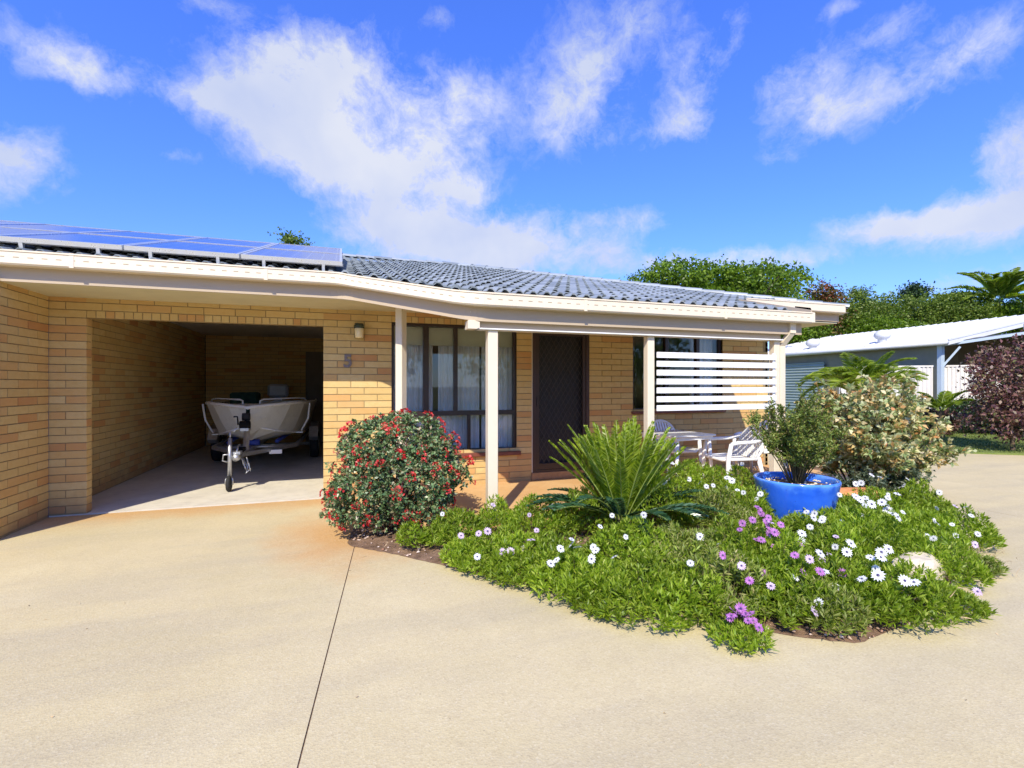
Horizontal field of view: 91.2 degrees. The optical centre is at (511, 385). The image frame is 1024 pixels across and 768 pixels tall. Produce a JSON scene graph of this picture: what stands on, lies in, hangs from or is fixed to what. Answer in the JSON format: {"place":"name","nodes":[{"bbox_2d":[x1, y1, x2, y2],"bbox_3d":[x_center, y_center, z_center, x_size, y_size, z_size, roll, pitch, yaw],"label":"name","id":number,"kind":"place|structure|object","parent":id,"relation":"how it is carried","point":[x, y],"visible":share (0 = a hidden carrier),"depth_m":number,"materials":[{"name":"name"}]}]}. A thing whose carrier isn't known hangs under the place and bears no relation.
{"place":"outdoors","nodes":[
{"label":"outdoors","id":0,"kind":"place"},
{"bbox_2d":[49,442,322,516],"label":"garage floor","id":1,"kind":"structure","parent":0,"point":[195,478],"depth_m":7.24,"materials":[{"name":"grey concrete"}]},
{"bbox_2d":[207,413,319,491],"bbox_3d":[-4.401,0.915,8.754,1.848,1.005,4.515,0,0,-19],"label":"trailer","id":2,"kind":"object","parent":1,"relation":"on","point":[219,448],"visible":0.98,"depth_m":8.00,"materials":[{"name":"metal"}]},
{"bbox_2d":[202,384,316,439],"bbox_3d":[-4.644,0.475,9.469,1.732,1.010,4.006,0,0,-19],"label":"boat","id":3,"kind":"object","parent":2,"relation":"on","point":[277,416],"visible":0.97,"depth_m":8.11,"materials":[{"name":"paint"}]},
{"bbox_2d":[230,392,260,412],"bbox_3d":[-5.069,0.330,9.538,0.480,0.400,0.400,0,0,-19],"label":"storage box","id":4,"kind":"object","parent":3,"relation":"in","point":[250,397],"visible":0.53,"depth_m":9.37,"materials":[{"name":"green plastic"}]},
{"bbox_2d":[0,452,1023,767],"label":"driveway","id":5,"kind":"structure","parent":0,"point":[274,634],"depth_m":2.53,"materials":[{"name":"concrete"}]},
{"bbox_2d":[348,464,952,642],"bbox_3d":[2.654,1.381,5.475,8.121,0.092,4.008,0,0,-30],"label":"garden bed","id":6,"kind":"object","parent":5,"relation":"on","point":[377,540],"visible":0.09,"depth_m":4.15,"materials":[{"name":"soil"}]},
{"bbox_2d":[318,408,475,533],"bbox_3d":[-1.094,0.810,4.924,1.496,1.163,1.396,0,0,-19],"label":"flowering bush","id":7,"kind":"object","parent":6,"relation":"on","point":[388,497],"visible":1,"depth_m":4.70,"materials":[{"name":"green plant"}]},
{"bbox_2d":[394,519,434,547],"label":"daisy clump","id":8,"kind":"object","parent":6,"relation":"on","point":[404,533],"visible":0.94,"depth_m":4.27,"materials":[{"name":"green plant"}]},
{"bbox_2d":[416,521,458,546],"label":"daisy clump","id":9,"kind":"object","parent":6,"relation":"on","point":[436,541],"visible":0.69,"depth_m":4.29,"materials":[{"name":"green plant"}]},
{"bbox_2d":[430,506,491,540],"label":"daisy clump","id":10,"kind":"object","parent":6,"relation":"on","point":[455,518],"visible":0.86,"depth_m":4.44,"materials":[{"name":"green plant"}]},
{"bbox_2d":[437,533,491,566],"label":"daisy clump","id":11,"kind":"object","parent":6,"relation":"on","point":[457,545],"visible":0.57,"depth_m":3.92,"materials":[{"name":"green plant"}]},
{"bbox_2d":[448,527,516,576],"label":"daisy clump","id":12,"kind":"object","parent":6,"relation":"on","point":[479,558],"visible":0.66,"depth_m":3.81,"materials":[{"name":"green plant"}]},
{"bbox_2d":[470,493,519,531],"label":"daisy clump","id":13,"kind":"object","parent":6,"relation":"on","point":[492,516],"visible":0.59,"depth_m":4.73,"materials":[{"name":"green plant"}]},
{"bbox_2d":[478,545,538,587],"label":"daisy clump","id":14,"kind":"object","parent":6,"relation":"on","point":[495,557],"visible":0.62,"depth_m":3.59,"materials":[{"name":"green plant"}]},
{"bbox_2d":[488,522,538,554],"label":"daisy clump","id":15,"kind":"object","parent":6,"relation":"on","point":[514,533],"visible":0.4,"depth_m":4.04,"materials":[{"name":"green plant"}]},
{"bbox_2d":[495,528,585,589],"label":"daisy clump","id":16,"kind":"object","parent":6,"relation":"on","point":[540,554],"visible":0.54,"depth_m":3.59,"materials":[{"name":"green plant"}]},
{"bbox_2d":[508,491,575,535],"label":"daisy clump","id":17,"kind":"object","parent":6,"relation":"on","point":[555,515],"visible":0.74,"depth_m":4.52,"materials":[{"name":"green plant"}]},
{"bbox_2d":[525,537,631,604],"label":"daisy clump","id":18,"kind":"object","parent":6,"relation":"on","point":[584,562],"visible":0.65,"depth_m":3.31,"materials":[{"name":"green plant"}]},
{"bbox_2d":[557,485,614,532],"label":"daisy clump","id":19,"kind":"object","parent":6,"relation":"on","point":[572,493],"visible":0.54,"depth_m":4.53,"materials":[{"name":"green plant"}]},
{"bbox_2d":[562,558,653,621],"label":"daisy clump","id":20,"kind":"object","parent":6,"relation":"on","point":[587,606],"visible":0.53,"depth_m":3.13,"materials":[{"name":"green plant"}]},
{"bbox_2d":[526,416,728,535],"bbox_3d":[1.012,0.836,4.601,1.746,1.087,1.632,0,0,-19],"label":"cycad","id":21,"kind":"object","parent":6,"relation":"on","point":[616,482],"visible":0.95,"depth_m":4.39,"materials":[{"name":"green plant"}]},
{"bbox_2d":[582,511,672,574],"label":"daisy clump","id":22,"kind":"object","parent":6,"relation":"on","point":[613,534],"visible":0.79,"depth_m":3.74,"materials":[{"name":"green plant"}]},
{"bbox_2d":[584,548,710,635],"bbox_3d":[0.853,1.250,3.214,0.837,0.363,0.855,0,0,-19],"label":"daisy clump","id":23,"kind":"object","parent":6,"relation":"on","point":[655,569],"visible":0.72,"depth_m":3.00,"materials":[{"name":"green plant"}]},
{"bbox_2d":[630,458,698,529],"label":"daisy clump","id":24,"kind":"object","parent":6,"relation":"on","point":[672,500],"visible":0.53,"depth_m":4.49,"materials":[{"name":"green plant"}]},
{"bbox_2d":[648,460,706,516],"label":"daisy clump","id":25,"kind":"object","parent":6,"relation":"on","point":[687,481],"visible":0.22,"depth_m":5.06,"materials":[{"name":"green plant"}]},
{"bbox_2d":[628,519,733,575],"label":"daisy clump","id":26,"kind":"object","parent":6,"relation":"on","point":[679,542],"visible":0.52,"depth_m":3.71,"materials":[{"name":"green plant"}]},
{"bbox_2d":[641,556,736,625],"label":"daisy clump","id":27,"kind":"object","parent":6,"relation":"on","point":[715,589],"visible":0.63,"depth_m":2.99,"materials":[{"name":"green plant"}]},
{"bbox_2d":[445,465,959,633],"bbox_3d":[3.180,1.255,5.577,7.471,0.325,3.330,0,0,-36],"label":"ground cover","id":28,"kind":"object","parent":6,"relation":"on","point":[588,528],"visible":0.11,"depth_m":3.99,"materials":[{"name":"green plant"}]},
{"bbox_2d":[676,458,743,498],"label":"daisy clump","id":29,"kind":"object","parent":6,"relation":"on","point":[709,472],"visible":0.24,"depth_m":5.34,"materials":[{"name":"green plant"}]},
{"bbox_2d":[676,475,760,537],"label":"daisy clump","id":30,"kind":"object","parent":6,"relation":"on","point":[710,498],"visible":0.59,"depth_m":4.48,"materials":[{"name":"green plant"}]},
{"bbox_2d":[677,543,776,617],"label":"daisy clump","id":31,"kind":"object","parent":6,"relation":"on","point":[722,564],"visible":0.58,"depth_m":3.09,"materials":[{"name":"green plant"}]},
{"bbox_2d":[711,462,755,499],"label":"daisy clump","id":32,"kind":"object","parent":6,"relation":"on","point":[739,478],"visible":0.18,"depth_m":5.50,"materials":[{"name":"green plant"}]},
{"bbox_2d":[711,477,776,525],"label":"daisy clump","id":33,"kind":"object","parent":6,"relation":"on","point":[759,500],"visible":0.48,"depth_m":4.70,"materials":[{"name":"green plant"}]},
{"bbox_2d":[701,505,804,564],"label":"daisy clump","id":34,"kind":"object","parent":6,"relation":"on","point":[743,536],"visible":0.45,"depth_m":3.66,"materials":[{"name":"green plant"}]},
{"bbox_2d":[746,574,818,629],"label":"daisy clump","id":35,"kind":"object","parent":6,"relation":"on","point":[784,618],"visible":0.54,"depth_m":2.94,"materials":[{"name":"green plant"}]},
{"bbox_2d":[724,526,847,598],"bbox_3d":[1.774,1.159,3.334,0.759,0.391,0.763,0,0,-19],"label":"daisy clump","id":36,"kind":"object","parent":6,"relation":"on","point":[770,560],"visible":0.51,"depth_m":3.34,"materials":[{"name":"green plant"}]},
{"bbox_2d":[753,471,841,526],"bbox_3d":[2.774,1.141,4.898,0.752,0.478,0.752,0,0,-19],"label":"glazed pot","id":37,"kind":"object","parent":6,"relation":"on","point":[812,492],"visible":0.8,"depth_m":4.64,"materials":[{"name":"ceramic"}]},
{"bbox_2d":[742,382,850,483],"bbox_3d":[2.746,0.461,4.950,0.971,1.006,0.923,0,0,-42],"label":"potted shrub","id":38,"kind":"object","parent":37,"relation":"on","point":[802,440],"visible":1,"depth_m":4.83,"materials":[{"name":"green plant"}]},
{"bbox_2d":[740,551,854,624],"bbox_3d":[1.762,1.203,3.100,0.637,0.364,0.624,0,0,-19],"label":"daisy clump","id":39,"kind":"object","parent":6,"relation":"on","point":[819,599],"visible":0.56,"depth_m":2.97,"materials":[{"name":"green plant"}]},
{"bbox_2d":[765,509,844,558],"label":"daisy clump","id":40,"kind":"object","parent":6,"relation":"on","point":[789,521],"visible":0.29,"depth_m":4.14,"materials":[{"name":"green plant"}]},
{"bbox_2d":[777,566,874,638],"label":"daisy clump","id":41,"kind":"object","parent":6,"relation":"on","point":[863,619],"visible":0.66,"depth_m":2.84,"materials":[{"name":"green plant"}]},
{"bbox_2d":[797,517,878,565],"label":"daisy clump","id":42,"kind":"object","parent":6,"relation":"on","point":[827,534],"visible":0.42,"depth_m":3.61,"materials":[{"name":"green plant"}]},
{"bbox_2d":[814,492,893,542],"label":"daisy clump","id":43,"kind":"object","parent":6,"relation":"on","point":[829,511],"visible":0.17,"depth_m":4.48,"materials":[{"name":"green plant"}]},
{"bbox_2d":[813,539,895,611],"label":"daisy clump","id":44,"kind":"object","parent":6,"relation":"on","point":[834,561],"visible":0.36,"depth_m":3.13,"materials":[{"name":"green plant"}]},
{"bbox_2d":[825,547,918,629],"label":"daisy clump","id":45,"kind":"object","parent":6,"relation":"on","point":[893,601],"visible":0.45,"depth_m":2.95,"materials":[{"name":"green plant"}]},
{"bbox_2d":[837,473,920,516],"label":"daisy clump","id":46,"kind":"object","parent":6,"relation":"on","point":[897,502],"visible":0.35,"depth_m":4.84,"materials":[{"name":"green plant"}]},
{"bbox_2d":[825,493,936,559],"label":"daisy clump","id":47,"kind":"object","parent":6,"relation":"on","point":[880,523],"visible":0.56,"depth_m":3.76,"materials":[{"name":"green plant"}]},
{"bbox_2d":[788,371,976,488],"bbox_3d":[4.284,0.600,6.131,1.992,1.577,1.676,0,0,-19],"label":"variegated shrub","id":48,"kind":"object","parent":6,"relation":"on","point":[887,425],"visible":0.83,"depth_m":5.71,"materials":[{"name":"green plant"}]},
{"bbox_2d":[835,463,935,496],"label":"shrub","id":49,"kind":"object","parent":6,"relation":"on","point":[868,479],"visible":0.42,"depth_m":5.67,"materials":[{"name":"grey plant"}]},
{"bbox_2d":[839,544,964,634],"bbox_3d":[2.335,1.197,3.091,0.705,0.430,0.682,0,0,-19],"label":"daisy clump","id":50,"kind":"object","parent":6,"relation":"on","point":[933,595],"visible":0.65,"depth_m":2.91,"materials":[{"name":"green plant"}]},
{"bbox_2d":[891,550,945,579],"bbox_3d":[2.888,1.326,3.566,0.443,0.263,0.262,0,0,-30],"label":"garden rock","id":51,"kind":"object","parent":6,"relation":"on","point":[930,562],"visible":0.39,"depth_m":3.48,"materials":[{"name":"beige stone"}]},
{"bbox_2d":[889,478,955,517],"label":"daisy clump","id":52,"kind":"object","parent":6,"relation":"on","point":[933,497],"visible":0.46,"depth_m":5.27,"materials":[{"name":"green plant"}]},
{"bbox_2d":[885,507,974,548],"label":"daisy clump","id":53,"kind":"object","parent":6,"relation":"on","point":[930,526],"visible":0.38,"depth_m":4.30,"materials":[{"name":"green plant"}]},
{"bbox_2d":[893,518,996,590],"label":"daisy clump","id":54,"kind":"object","parent":6,"relation":"on","point":[977,569],"visible":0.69,"depth_m":3.54,"materials":[{"name":"green plant"}]},
{"bbox_2d":[901,577,1002,622],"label":"daisy clump","id":55,"kind":"object","parent":6,"relation":"on","point":[982,609],"visible":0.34,"depth_m":3.05,"materials":[{"name":"green plant"}]},
{"bbox_2d":[915,502,1008,551],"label":"daisy clump","id":56,"kind":"object","parent":6,"relation":"on","point":[988,536],"visible":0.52,"depth_m":4.36,"materials":[{"name":"green plant"}]},
{"bbox_2d":[943,540,1011,577],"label":"daisy clump","id":57,"kind":"object","parent":6,"relation":"on","point":[996,568],"visible":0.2,"depth_m":3.75,"materials":[{"name":"green plant"}]},
{"bbox_2d":[700,602,779,655],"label":"daisy clump","id":58,"kind":"object","parent":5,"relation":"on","point":[743,629],"visible":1,"depth_m":2.73,"materials":[{"name":"green plant"}]},
{"bbox_2d":[799,351,928,402],"bbox_3d":[7.657,0.406,10.961,2.583,2.265,2.308,0,0,-19],"label":"garden palm","id":59,"kind":"object","parent":5,"relation":"on","point":[848,372],"visible":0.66,"depth_m":10.64,"materials":[{"name":"green plant"}]},
{"bbox_2d":[0,0,1023,348],"label":"sky","id":60,"kind":"structure","parent":0,"point":[858,143],"materials":[{"name":"blue"}]},
{"bbox_2d":[400,465,890,530],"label":"patio","id":61,"kind":"structure","parent":0,"point":[471,497],"depth_m":6.53,"materials":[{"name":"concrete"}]},
{"bbox_2d":[654,419,701,480],"bbox_3d":[2.421,0.953,7.581,0.624,0.844,0.671,0,0,-19],"label":"plastic chair","id":62,"kind":"object","parent":61,"relation":"on","point":[690,449],"visible":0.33,"depth_m":7.59,"materials":[{"name":"white plastic"}]},
{"bbox_2d":[641,430,715,481],"bbox_3d":[2.287,1.016,6.951,0.720,0.712,0.720,0,0,-27],"label":"plastic table","id":63,"kind":"object","parent":61,"relation":"on","point":[680,435],"visible":0.66,"depth_m":6.74,"materials":[{"name":"white plastic"}]},
{"bbox_2d":[701,425,763,481],"bbox_3d":[2.993,0.953,6.718,0.671,0.844,0.624,0,0,-11],"label":"plastic chair","id":64,"kind":"object","parent":61,"relation":"on","point":[729,456],"visible":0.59,"depth_m":6.71,"materials":[{"name":"white plastic"}]},
{"bbox_2d":[731,420,787,475],"bbox_3d":[3.755,0.953,7.544,0.671,0.844,0.624,0,0,-39],"label":"plastic chair","id":65,"kind":"object","parent":61,"relation":"on","point":[765,451],"visible":0.16,"depth_m":7.60,"materials":[{"name":"white plastic"}]},
{"bbox_2d":[830,284,899,334],"bbox_3d":[18.919,-2.067,28.227,5.241,7.204,4.526,0,0,-19],"label":"garden tree","id":66,"kind":"object","parent":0,"point":[862,305],"visible":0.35,"depth_m":27.30,"materials":[{"name":"green plant"}]},
{"bbox_2d":[768,314,1023,416],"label":"neighbour shed","id":67,"kind":"structure","parent":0,"point":[809,356],"depth_m":18.74,"materials":[{"name":"grey metal"}]},
{"bbox_2d":[768,362,824,416],"bbox_3d":[11.801,0.230,22.042,0.036,2.300,4.623,0,0,-13],"label":"roller door","id":68,"kind":"structure","parent":67,"relation":"in","point":[794,373],"depth_m":21.15,"materials":[{"name":"grey metal"}]},
{"bbox_2d":[916,429,1023,454],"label":"lawn","id":69,"kind":"structure","parent":0,"point":[1000,452],"depth_m":11.62,"materials":[{"name":"green plant"}]},
{"bbox_2d":[618,252,818,299],"bbox_3d":[10.036,-2.266,23.755,10.284,7.611,6.623,0,0,-19],"label":"spreading tree","id":70,"kind":"object","parent":69,"relation":"on","point":[732,277],"visible":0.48,"depth_m":22.13,"materials":[{"name":"green plant"}]},
{"bbox_2d":[768,317,844,344],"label":"garden tree","id":71,"kind":"object","parent":69,"relation":"on","point":[811,333],"visible":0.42,"depth_m":26.19,"materials":[{"name":"green plant"}]},
{"bbox_2d":[799,277,858,336],"bbox_3d":[16.776,-2.209,26.820,3.105,7.485,2.803,0,0,-19],"label":"garden tree","id":72,"kind":"object","parent":69,"relation":"on","point":[828,295],"visible":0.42,"depth_m":26.56,"materials":[{"name":"brown plant"}]},
{"bbox_2d":[839,365,1003,429],"bbox_3d":[12.987,0.398,16.029,4.356,2.065,0.084,0,0,20],"label":"corrugated fence","id":73,"kind":"object","parent":69,"relation":"on","point":[953,377],"visible":0.16,"depth_m":15.76,"materials":[{"name":"beige metal"}]},
{"bbox_2d":[922,407,960,434],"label":"border shrub","id":74,"kind":"object","parent":69,"relation":"on","point":[954,424],"visible":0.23,"depth_m":13.95,"materials":[{"name":"green plant"}]},
{"bbox_2d":[916,389,972,436],"bbox_3d":[11.525,0.821,13.485,1.317,1.444,1.306,0,0,-35],"label":"garden palm","id":75,"kind":"object","parent":69,"relation":"on","point":[948,397],"visible":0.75,"depth_m":13.45,"materials":[{"name":"green plant"}]},
{"bbox_2d":[935,395,993,433],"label":"border shrub","id":76,"kind":"object","parent":69,"relation":"on","point":[961,405],"visible":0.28,"depth_m":14.47,"materials":[{"name":"green plant"}]},
{"bbox_2d":[937,332,1023,407],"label":"carport","id":77,"kind":"object","parent":69,"relation":"on","point":[953,354],"visible":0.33,"depth_m":16.96,"materials":[{"name":"white metal"}]},
{"bbox_2d":[946,329,1023,449],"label":"purple shrub","id":78,"kind":"object","parent":69,"relation":"on","point":[1004,397],"visible":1,"depth_m":10.66,"materials":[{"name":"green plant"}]},
{"label":"ground","id":79,"kind":"structure","parent":0,"visible":0},
{"bbox_2d":[267,226,314,245],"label":"garden tree","id":80,"kind":"object","parent":79,"relation":"on","point":[290,238],"visible":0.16,"depth_m":39.69,"materials":[{"name":"green plant"}]},
{"bbox_2d":[0,242,849,538],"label":"brick house","id":81,"kind":"structure","parent":79,"relation":"on","point":[116,368],"depth_m":6.27,"materials":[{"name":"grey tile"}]},
{"bbox_2d":[0,226,71,242],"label":"solar panel","id":82,"kind":"object","parent":81,"relation":"attached to","point":[8,230],"visible":0.44,"depth_m":5.66,"materials":[{"name":"glass"}]},
{"bbox_2d":[0,224,125,231],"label":"solar panel","id":83,"kind":"object","parent":81,"relation":"attached to","point":[53,227],"visible":0.42,"depth_m":6.75,"materials":[{"name":"glass"}]},
{"bbox_2d":[0,232,171,252],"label":"solar panel","id":84,"kind":"object","parent":81,"relation":"attached to","point":[98,242],"visible":0.74,"depth_m":5.08,"materials":[{"name":"glass"}]},
{"bbox_2d":[77,231,202,239],"bbox_3d":[-5.120,-2.053,7.077,1.037,0.135,1.657,0,17,-19],"label":"solar panel","id":85,"kind":"object","parent":81,"relation":"attached to","point":[149,235],"visible":0.31,"depth_m":7.04,"materials":[{"name":"glass"}]},
{"bbox_2d":[124,240,260,263],"bbox_3d":[-3.625,-1.565,5.896,1.037,0.135,1.657,0,17,-19],"label":"solar panel","id":86,"kind":"object","parent":81,"relation":"attached to","point":[198,249],"visible":0.79,"depth_m":5.41,"materials":[{"name":"glass"}]},
{"bbox_2d":[177,237,275,247],"bbox_3d":[-4.141,-2.053,7.411,1.037,0.135,1.657,0,17,-19],"label":"solar panel","id":87,"kind":"object","parent":81,"relation":"attached to","point":[232,242],"visible":0.36,"depth_m":7.37,"materials":[{"name":"glass"}]},
{"bbox_2d":[241,247,342,270],"bbox_3d":[-2.645,-1.565,6.230,1.037,0.135,1.657,0,17,-19],"label":"solar panel","id":88,"kind":"object","parent":81,"relation":"attached to","point":[264,255],"visible":0.92,"depth_m":5.75,"materials":[{"name":"glass"}]},
{"bbox_2d":[264,243,342,257],"bbox_3d":[-3.161,-2.053,7.745,1.037,0.135,1.657,0,17,-19],"label":"solar panel","id":89,"kind":"object","parent":81,"relation":"attached to","point":[306,248],"visible":0.56,"depth_m":7.73,"materials":[{"name":"glass"}]},
{"bbox_2d":[306,352,322,441],"bbox_3d":[-4.786,0.260,12.538,0.770,2.340,0.103,0,0,-19],"label":"internal door","id":90,"kind":"structure","parent":81,"relation":"in","point":[314,360],"depth_m":12.52,"materials":[{"name":"brown wood"}]},
{"bbox_2d":[394,345,432,446],"bbox_3d":[-1.368,0.065,6.889,0.560,1.670,0.040,0,0,-19],"label":"curtain","id":91,"kind":"object","parent":81,"relation":"hanging from","point":[414,377],"visible":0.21,"depth_m":6.91,"materials":[{"name":"white fabric"}]},
{"bbox_2d":[394,326,511,347],"bbox_3d":[-0.797,-0.672,7.013,1.680,0.245,0.015,0,0,-19],"label":"roller blind","id":92,"kind":"object","parent":81,"relation":"attached to","point":[442,337],"visible":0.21,"depth_m":6.99,"materials":[{"name":"fabric"}]},
{"bbox_2d":[391,323,520,457],"bbox_3d":[-0.753,0.079,6.912,1.820,1.822,0.155,0,0,-19],"label":"window","id":93,"kind":"structure","parent":81,"relation":"in","point":[455,411],"depth_m":6.91,"materials":[{"name":"brown metal"}]},
{"bbox_2d":[438,346,478,448],"bbox_3d":[-0.752,0.065,7.131,0.603,1.670,0.040,0,0,-19],"label":"curtain","id":94,"kind":"object","parent":81,"relation":"hanging from","point":[468,377],"visible":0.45,"depth_m":7.14,"materials":[{"name":"white fabric"}]},
{"bbox_2d":[481,347,511,447],"bbox_3d":[-0.223,0.065,7.280,0.460,1.670,0.040,0,0,-19],"label":"curtain","id":95,"kind":"object","parent":81,"relation":"hanging from","point":[504,393],"visible":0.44,"depth_m":7.31,"materials":[{"name":"white fabric"}]},
{"bbox_2d":[531,333,588,479],"bbox_3d":[0.715,0.268,7.425,0.950,2.199,0.140,0,0,-19],"label":"security door","id":96,"kind":"structure","parent":81,"relation":"in","point":[560,362],"depth_m":7.44,"materials":[{"name":"brown metal"}]},
{"bbox_2d":[631,336,725,413],"bbox_3d":[2.683,-0.194,8.084,1.780,1.277,0.150,0,0,-19],"label":"window","id":97,"kind":"structure","parent":81,"relation":"in","point":[665,340],"depth_m":8.06,"materials":[{"name":"brown metal"}]},
{"bbox_2d":[689,338,712,404],"bbox_3d":[3.196,-0.205,8.444,0.484,1.170,0.040,0,0,-19],"label":"curtain","id":98,"kind":"object","parent":81,"relation":"hanging from","point":[706,345],"visible":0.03,"depth_m":8.46,"materials":[{"name":"white fabric"}]},
{"bbox_2d":[830,310,930,335],"bbox_3d":[19.704,-1.375,27.275,5.455,5.823,4.594,0,0,3],"label":"garden tree","id":99,"kind":"object","parent":79,"relation":"on","point":[879,324],"visible":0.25,"depth_m":26.29,"materials":[{"name":"green plant"}]},
{"bbox_2d":[855,286,955,325],"bbox_3d":[21.787,-2.054,28.702,4.821,7.196,5.614,0,0,-34],"label":"garden tree","id":100,"kind":"object","parent":79,"relation":"on","point":[906,304],"visible":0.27,"depth_m":27.58,"materials":[{"name":"green plant"}]},
{"bbox_2d":[890,278,940,308],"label":"garden tree","id":101,"kind":"object","parent":79,"relation":"on","point":[913,287],"visible":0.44,"depth_m":30.83,"materials":[{"name":"green plant"}]},
{"bbox_2d":[912,284,1009,330],"bbox_3d":[24.485,-2.030,27.608,4.057,7.125,5.088,0,0,32],"label":"garden tree","id":102,"kind":"object","parent":79,"relation":"on","point":[956,307],"visible":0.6,"depth_m":26.44,"materials":[{"name":"green plant"}]},
{"bbox_2d":[947,267,1023,334],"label":"tall palm","id":103,"kind":"object","parent":79,"relation":"on","point":[1006,284],"visible":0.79,"depth_m":26.13,"materials":[{"name":"green plant"}]},
{"bbox_2d":[950,298,1023,335],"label":"garden tree","id":104,"kind":"object","parent":79,"relation":"on","point":[1008,313],"visible":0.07,"depth_m":26.11,"materials":[{"name":"green plant"}]},
{"bbox_2d":[990,297,1023,333],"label":"garden tree","id":105,"kind":"object","parent":79,"relation":"on","point":[1016,304],"visible":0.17,"depth_m":26.05,"materials":[{"name":"green plant"}]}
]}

